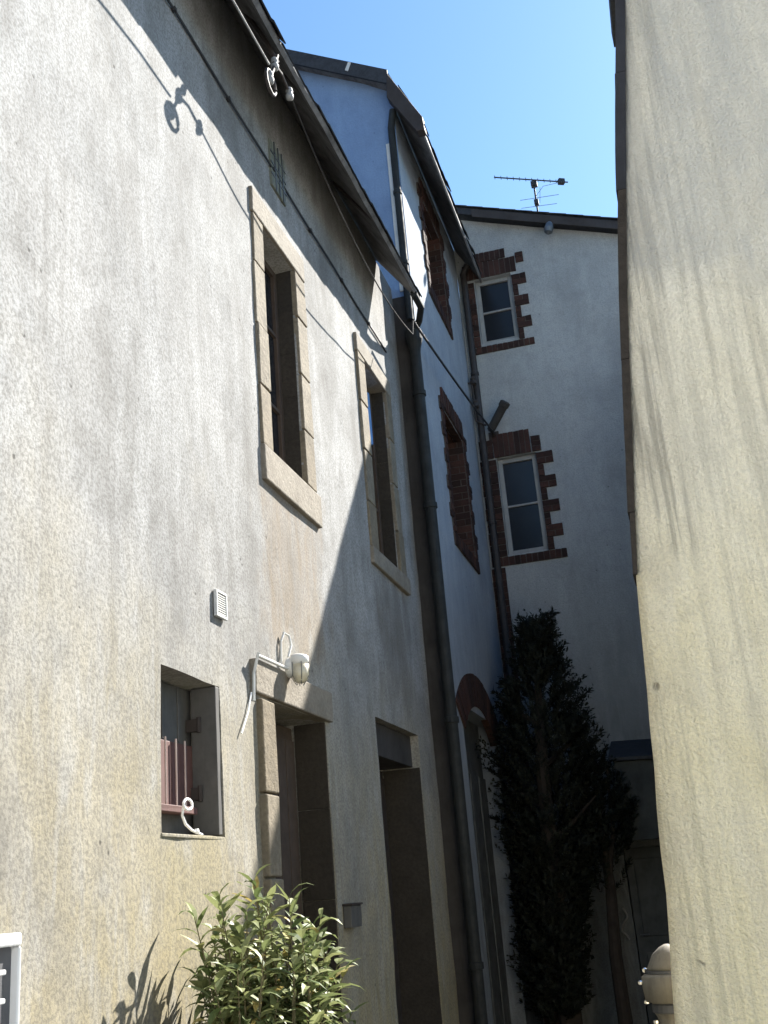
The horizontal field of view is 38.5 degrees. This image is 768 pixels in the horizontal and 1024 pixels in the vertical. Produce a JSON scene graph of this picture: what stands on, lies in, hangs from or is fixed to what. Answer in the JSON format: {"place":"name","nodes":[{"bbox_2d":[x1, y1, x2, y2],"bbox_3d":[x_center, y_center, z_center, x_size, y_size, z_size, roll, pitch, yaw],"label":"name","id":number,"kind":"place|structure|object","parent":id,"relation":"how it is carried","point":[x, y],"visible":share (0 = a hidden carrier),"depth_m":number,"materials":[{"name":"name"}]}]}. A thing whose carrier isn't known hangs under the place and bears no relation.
{"place":"outdoors","nodes":[
{"label":"outdoors","id":0,"kind":"place"},
{"bbox_2d":[263,0,617,297],"label":"sky","id":1,"kind":"structure","parent":0,"point":[499,88],"materials":[{"name":"blue"}]},
{"label":"ground","id":2,"kind":"structure","parent":0,"visible":0},
{"bbox_2d":[0,0,458,1023],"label":"stone house","id":3,"kind":"structure","parent":2,"relation":"on","point":[204,488],"depth_m":5.24,"materials":[{"name":"paint"}]},
{"bbox_2d":[0,932,21,1023],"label":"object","id":4,"kind":"object","parent":3,"relation":"attached to","point":[10,960],"visible":1,"depth_m":2.60,"materials":[{"name":"grey metal"}]},
{"bbox_2d":[181,798,202,834],"bbox_3d":[-0.825,1.302,4.692,0.032,0.158,0.155,-12,-20,19],"label":"cord","id":5,"kind":"object","parent":3,"relation":"attached to","point":[196,831],"visible":0.98,"depth_m":4.67,"materials":[{"name":"white plastic"}]},
{"bbox_2d":[161,681,224,839],"bbox_3d":[-0.915,1.065,4.750,0.205,0.688,0.621,-10,-20,13],"label":"window","id":6,"kind":"structure","parent":3,"relation":"in","point":[179,759],"depth_m":4.93,"materials":[{"name":"grey metal"}]},
{"bbox_2d":[241,692,251,733],"bbox_3d":[-0.669,0.977,5.353,0.010,0.225,0.163,-9,-20,12],"label":"loose wire","id":7,"kind":"object","parent":3,"relation":"attached to","point":[246,713],"visible":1,"depth_m":5.36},
{"bbox_2d":[243,13,293,100],"bbox_3d":[-0.760,-2.786,6.666,0.277,0.911,0.449,-10,-20,13],"label":"cable bracket","id":8,"kind":"object","parent":3,"relation":"attached to","point":[269,75],"visible":1,"depth_m":6.62,"materials":[{"name":"white metal"}]},
{"bbox_2d":[232,0,269,64],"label":"overhead wire","id":9,"kind":"object","parent":8,"relation":"attached to","point":[250,31],"visible":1,"depth_m":6.16,"materials":[{"name":"grey paint"}]},
{"bbox_2d":[292,100,413,334],"bbox_3d":[-0.141,-2.028,8.292,0.027,0.424,3.346,-9,-20,13],"label":"overhead wire","id":10,"kind":"object","parent":8,"relation":"attached to","point":[344,220],"visible":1,"depth_m":7.67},
{"bbox_2d":[252,652,288,700],"bbox_3d":[-0.574,0.890,5.711,0.051,0.243,0.490,-10,-20,13],"label":"conduit","id":11,"kind":"object","parent":3,"relation":"attached to","point":[258,655],"visible":0.96,"depth_m":5.52,"materials":[{"name":"white paint"}]},
{"bbox_2d":[167,0,386,352],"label":"wall cable","id":12,"kind":"object","parent":3,"relation":"attached to","point":[174,10],"depth_m":7.11,"materials":[{"name":"black rubber"}]},
{"bbox_2d":[248,186,322,528],"bbox_3d":[-0.756,-0.933,6.944,0.335,1.953,0.986,-10,-20,13],"label":"window","id":13,"kind":"structure","parent":3,"relation":"in","point":[278,297],"depth_m":7.03,"materials":[{"name":"beige stone"}]},
{"bbox_2d":[280,632,309,685],"bbox_3d":[-0.480,0.792,5.967,0.147,0.302,0.116,-10,-20,13],"label":"wall lamp","id":14,"kind":"object","parent":3,"relation":"attached to","point":[297,665],"visible":0.99,"depth_m":5.92,"materials":[{"name":"white glass"}]},
{"bbox_2d":[249,658,342,1023],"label":"door","id":15,"kind":"structure","parent":3,"relation":"in","point":[278,810],"depth_m":6.22,"materials":[{"name":"brown wood"}]},
{"bbox_2d":[342,902,362,927],"bbox_3d":[-0.176,2.330,6.355,0.058,0.132,0.220,-10,-20,13],"label":"letterbox","id":16,"kind":"object","parent":3,"relation":"attached to","point":[352,915],"visible":1,"depth_m":6.28,"materials":[{"name":"grey metal"}]},
{"bbox_2d":[353,332,410,595],"bbox_3d":[-0.155,-0.352,9.010,0.338,1.947,1.079,-10,-20,13],"label":"window","id":17,"kind":"structure","parent":3,"relation":"in","point":[380,468],"depth_m":9.14,"materials":[{"name":"beige stone"}]},
{"bbox_2d":[375,722,441,1023],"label":"door","id":18,"kind":"structure","parent":3,"relation":"in","point":[415,959],"depth_m":8.31,"materials":[{"name":"brown wood"}]},
{"bbox_2d":[405,291,487,1023],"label":"downpipe","id":19,"kind":"object","parent":3,"relation":"attached to","point":[451,722],"visible":0.96,"depth_m":9.22,"materials":[{"name":"grey metal"}]},
{"bbox_2d":[171,863,366,1023],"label":"bush","id":20,"kind":"object","parent":2,"relation":"on","point":[245,996],"visible":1,"depth_m":4.16,"materials":[{"name":"green plant"}]},
{"bbox_2d":[287,49,543,1023],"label":"tall house","id":21,"kind":"structure","parent":2,"relation":"on","point":[355,101],"depth_m":10.90,"materials":[{"name":"paint"}]},
{"bbox_2d":[388,108,413,321],"bbox_3d":[0.164,-2.950,10.786,0.114,2.406,0.087,-10,-20,13],"label":"downpipe","id":22,"kind":"object","parent":21,"relation":"attached to","point":[397,192],"visible":0.82,"depth_m":10.79,"materials":[{"name":"grey metal"}]},
{"bbox_2d":[416,177,453,339],"bbox_3d":[0.473,-2.806,12.254,0.239,1.486,1.226,-10,-20,13],"label":"window","id":23,"kind":"structure","parent":21,"relation":"in","point":[435,264],"depth_m":12.54,"materials":[{"name":"brown brick"}]},
{"bbox_2d":[438,387,480,574],"bbox_3d":[0.683,-0.302,11.381,0.238,1.706,1.285,-10,-20,13],"label":"window","id":24,"kind":"structure","parent":21,"relation":"in","point":[458,472],"depth_m":11.70,"materials":[{"name":"brown brick"}]},
{"bbox_2d":[468,376,486,425],"bbox_3d":[1.107,-1.311,13.051,0.172,0.641,0.082,-1,-20,-12],"label":"insulator rack","id":25,"kind":"object","parent":21,"relation":"attached to","point":[473,381],"visible":0.89,"depth_m":13.05,"materials":[{"name":"grey metal"}]},
{"bbox_2d":[455,673,511,1023],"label":"door","id":26,"kind":"structure","parent":21,"relation":"in","point":[471,693],"depth_m":10.18,"materials":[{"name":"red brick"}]},
{"bbox_2d":[475,607,617,1023],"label":"conifer tree","id":27,"kind":"object","parent":2,"relation":"on","point":[564,955],"visible":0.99,"depth_m":10.30,"materials":[{"name":"green plant"}]},
{"bbox_2d":[454,205,669,1023],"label":"end house","id":28,"kind":"structure","parent":2,"relation":"on","point":[544,307],"depth_m":12.63,"materials":[{"name":"paint"}]},
{"bbox_2d":[487,400,509,443],"bbox_3d":[1.327,-1.070,12.889,0.184,0.424,0.419,5,-22,-27],"label":"floodlight","id":29,"kind":"object","parent":28,"relation":"attached to","point":[503,406],"visible":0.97,"depth_m":12.83,"materials":[{"name":"grey metal"}]},
{"bbox_2d":[412,319,494,432],"bbox_3d":[0.773,-1.328,11.386,0.024,0.174,3.245,-11,-20,16],"label":"overhead wire","id":30,"kind":"object","parent":29,"relation":"attached to","point":[448,371],"visible":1,"depth_m":11.04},
{"bbox_2d":[462,248,534,354],"bbox_3d":[1.399,-2.597,13.578,0.786,1.386,0.138,-10,-20,13],"label":"window","id":31,"kind":"structure","parent":28,"relation":"in","point":[496,307],"depth_m":13.58,"materials":[{"name":"brown brick"}]},
{"bbox_2d":[460,264,554,1023],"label":"downpipe","id":32,"kind":"object","parent":28,"relation":"attached to","point":[492,523],"visible":0.56,"depth_m":12.72,"materials":[{"name":"grey metal"}]},
{"bbox_2d":[478,429,567,567],"bbox_3d":[1.596,-0.175,12.735,0.864,1.611,0.138,-10,-20,13],"label":"window","id":33,"kind":"structure","parent":28,"relation":"in","point":[520,481],"depth_m":12.73,"materials":[{"name":"grey paint"}]},
{"bbox_2d":[494,175,567,210],"bbox_3d":[1.924,-3.853,14.049,1.003,0.970,0.179,-2,-19,-9],"label":"tv antenna","id":34,"kind":"object","parent":28,"relation":"attached to","point":[559,181],"visible":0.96,"depth_m":14.16,"materials":[{"name":"grey metal"}]},
{"bbox_2d":[544,221,552,234],"bbox_3d":[2.026,-3.464,13.482,0.118,0.214,0.251,-10,-20,13],"label":"eave lamp","id":35,"kind":"object","parent":28,"relation":"attached to","point":[548,228],"visible":1,"depth_m":13.37,"materials":[{"name":"grey metal"}]},
{"bbox_2d":[621,908,629,939],"bbox_3d":[2.407,4.114,10.985,0.089,0.308,0.020,-10,-20,13],"label":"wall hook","id":36,"kind":"object","parent":28,"relation":"attached to","point":[623,923],"depth_m":10.98,"materials":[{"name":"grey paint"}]},
{"bbox_2d":[624,846,669,1023],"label":"door","id":37,"kind":"structure","parent":28,"relation":"in","point":[645,875],"depth_m":11.13,"materials":[{"name":"grey wood"}]},
{"bbox_2d":[555,743,640,1023],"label":"tree","id":38,"kind":"object","parent":2,"relation":"on","point":[623,1007],"visible":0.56,"depth_m":10.34,"materials":[{"name":"green plant"}]},
{"bbox_2d":[638,944,674,1023],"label":"garden post","id":39,"kind":"object","parent":2,"relation":"on","point":[655,982],"visible":0.62,"depth_m":4.21,"materials":[{"name":"beige stone"}]},
{"bbox_2d":[609,0,767,1023],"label":"outbuilding","id":40,"kind":"structure","parent":2,"relation":"on","point":[691,125],"depth_m":3.08,"materials":[{"name":"paint"}]}
]}

